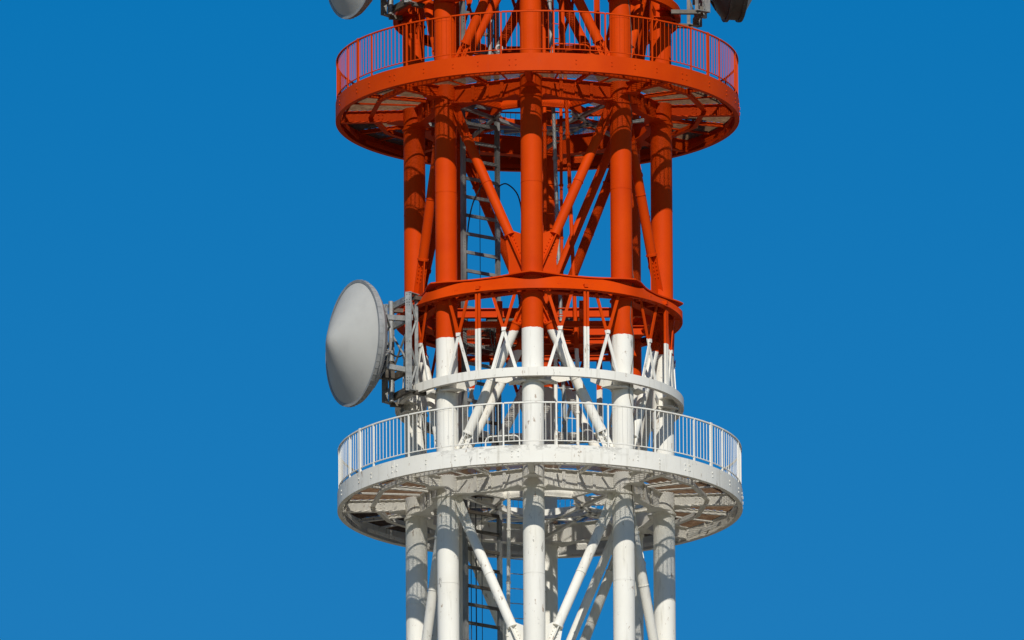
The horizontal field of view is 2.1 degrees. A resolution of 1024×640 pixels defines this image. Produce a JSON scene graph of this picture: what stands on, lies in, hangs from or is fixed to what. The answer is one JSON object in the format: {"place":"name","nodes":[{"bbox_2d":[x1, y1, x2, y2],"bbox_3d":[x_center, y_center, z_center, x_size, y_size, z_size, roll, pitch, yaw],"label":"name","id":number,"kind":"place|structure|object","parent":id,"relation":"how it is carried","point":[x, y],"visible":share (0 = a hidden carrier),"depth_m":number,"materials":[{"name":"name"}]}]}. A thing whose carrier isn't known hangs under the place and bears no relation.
{"place":"outdoors","nodes":[
{"label":"outdoors","id":0,"kind":"place"},
{"bbox_2d":[0,0,1023,639],"label":"sky","id":1,"kind":"structure","parent":0,"point":[186,212],"materials":[{"name":"blue"}]},
{"label":"ground","id":2,"kind":"structure","parent":0,"visible":0},
{"bbox_2d":[336,0,742,639],"bbox_3d":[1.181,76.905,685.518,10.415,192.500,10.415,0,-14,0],"label":"antenna tower","id":3,"kind":"structure","parent":2,"relation":"on","point":[416,104],"depth_m":703.25,"materials":[{"name":"metal"}]},
{"bbox_2d":[325,280,425,407],"bbox_3d":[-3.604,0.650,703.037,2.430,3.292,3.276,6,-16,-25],"label":"microwave dish","id":4,"kind":"object","parent":3,"relation":"attached to","point":[361,361],"visible":1,"depth_m":702.37,"materials":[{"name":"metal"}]},
{"bbox_2d":[329,0,424,19],"bbox_3d":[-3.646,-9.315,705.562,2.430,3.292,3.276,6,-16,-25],"label":"microwave dish","id":5,"kind":"object","parent":3,"relation":"attached to","point":[348,9],"visible":1,"depth_m":705.29,"materials":[{"name":"metal"}]},
{"bbox_2d":[459,1,502,639],"bbox_3d":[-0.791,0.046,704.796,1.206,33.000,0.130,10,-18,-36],"label":"cable ladder","id":6,"kind":"object","parent":3,"relation":"attached to","point":[464,270],"visible":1,"depth_m":704.78,"materials":[{"name":"metal"}]},
{"bbox_2d":[470,501,471,639],"bbox_3d":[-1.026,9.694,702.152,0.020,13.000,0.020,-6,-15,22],"label":"feeder cable","id":7,"kind":"object","parent":6,"relation":"attached to","point":[471,583],"visible":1,"depth_m":702.84,"materials":[{"name":"black rubber"}]},
{"bbox_2d":[466,185,481,329],"bbox_3d":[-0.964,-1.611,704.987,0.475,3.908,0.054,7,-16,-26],"label":"looped cable","id":8,"kind":"object","parent":6,"relation":"hanging from","point":[467,235],"visible":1,"depth_m":705.07,"materials":[{"name":"black rubber"}]},
{"bbox_2d":[475,473,476,639],"bbox_3d":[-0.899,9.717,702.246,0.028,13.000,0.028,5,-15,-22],"label":"feeder cable","id":9,"kind":"object","parent":6,"relation":"attached to","point":[476,574],"visible":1,"depth_m":703.03,"materials":[{"name":"black rubber"}]},
{"bbox_2d":[478,0,482,639],"bbox_3d":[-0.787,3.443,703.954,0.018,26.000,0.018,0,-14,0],"label":"feeder cable","id":10,"kind":"object","parent":6,"relation":"attached to","point":[481,432],"visible":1,"depth_m":704.02,"materials":[{"name":"black rubber"}]},
{"bbox_2d":[498,183,520,303],"bbox_3d":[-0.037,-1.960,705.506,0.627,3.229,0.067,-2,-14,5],"label":"looped cable","id":11,"kind":"object","parent":6,"relation":"hanging from","point":[520,208],"visible":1,"depth_m":705.81,"materials":[{"name":"black rubber"}]},
{"bbox_2d":[487,0,492,80],"bbox_3d":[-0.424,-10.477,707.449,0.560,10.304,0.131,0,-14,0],"label":"conduit pipe","id":12,"kind":"object","parent":3,"relation":"attached to","point":[489,48],"visible":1,"depth_m":706.60,"materials":[{"name":"metal"}]},
{"bbox_2d":[486,318,497,351],"bbox_3d":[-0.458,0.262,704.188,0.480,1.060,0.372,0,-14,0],"label":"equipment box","id":13,"kind":"object","parent":3,"relation":"attached to","point":[492,319],"visible":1,"depth_m":704.14,"materials":[{"name":"metal"}]},
{"bbox_2d":[495,44,502,53],"bbox_3d":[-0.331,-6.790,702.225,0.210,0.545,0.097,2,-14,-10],"label":"lamp","id":14,"kind":"object","parent":3,"relation":"attached to","point":[497,46],"visible":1,"depth_m":702.23,"materials":[{"name":"metal"}]},
{"bbox_2d":[506,491,522,639],"bbox_3d":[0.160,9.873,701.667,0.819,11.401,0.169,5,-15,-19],"label":"climbing ladder","id":15,"kind":"object","parent":3,"relation":"attached to","point":[508,530],"visible":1,"depth_m":702.56,"materials":[{"name":"metal"}]},
{"bbox_2d":[541,0,563,307],"bbox_3d":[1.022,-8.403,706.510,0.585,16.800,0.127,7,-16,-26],"label":"climbing ladder","id":16,"kind":"object","parent":3,"relation":"attached to","point":[544,131],"visible":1,"depth_m":705.44,"materials":[{"name":"metal"}]},
{"bbox_2d":[547,0,566,444],"bbox_3d":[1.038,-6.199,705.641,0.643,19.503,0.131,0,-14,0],"label":"conduit pipe","id":17,"kind":"object","parent":3,"relation":"attached to","point":[557,211],"visible":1,"depth_m":704.89,"materials":[{"name":"metal"}]},
{"bbox_2d":[553,306,579,469],"bbox_3d":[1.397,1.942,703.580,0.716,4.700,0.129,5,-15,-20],"label":"climbing ladder","id":18,"kind":"object","parent":3,"relation":"attached to","point":[555,358],"visible":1,"depth_m":703.48,"materials":[{"name":"metal"}]},
{"bbox_2d":[560,0,578,367],"bbox_3d":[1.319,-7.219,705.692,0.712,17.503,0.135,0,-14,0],"label":"conduit pipe","id":19,"kind":"object","parent":3,"relation":"attached to","point":[567,135],"visible":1,"depth_m":704.67,"materials":[{"name":"metal"}]},
{"bbox_2d":[628,0,634,528],"bbox_3d":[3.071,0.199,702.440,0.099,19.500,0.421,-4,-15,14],"label":"earthing cable","id":20,"kind":"object","parent":3,"relation":"attached to","point":[632,286],"visible":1,"depth_m":702.36,"materials":[{"name":"metal"}]},
{"bbox_2d":[665,0,751,28],"bbox_3d":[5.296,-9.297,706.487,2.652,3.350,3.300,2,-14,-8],"label":"microwave dish","id":21,"kind":"object","parent":3,"relation":"attached to","point":[728,10],"visible":1,"depth_m":705.79,"materials":[{"name":"metal"}]}
]}

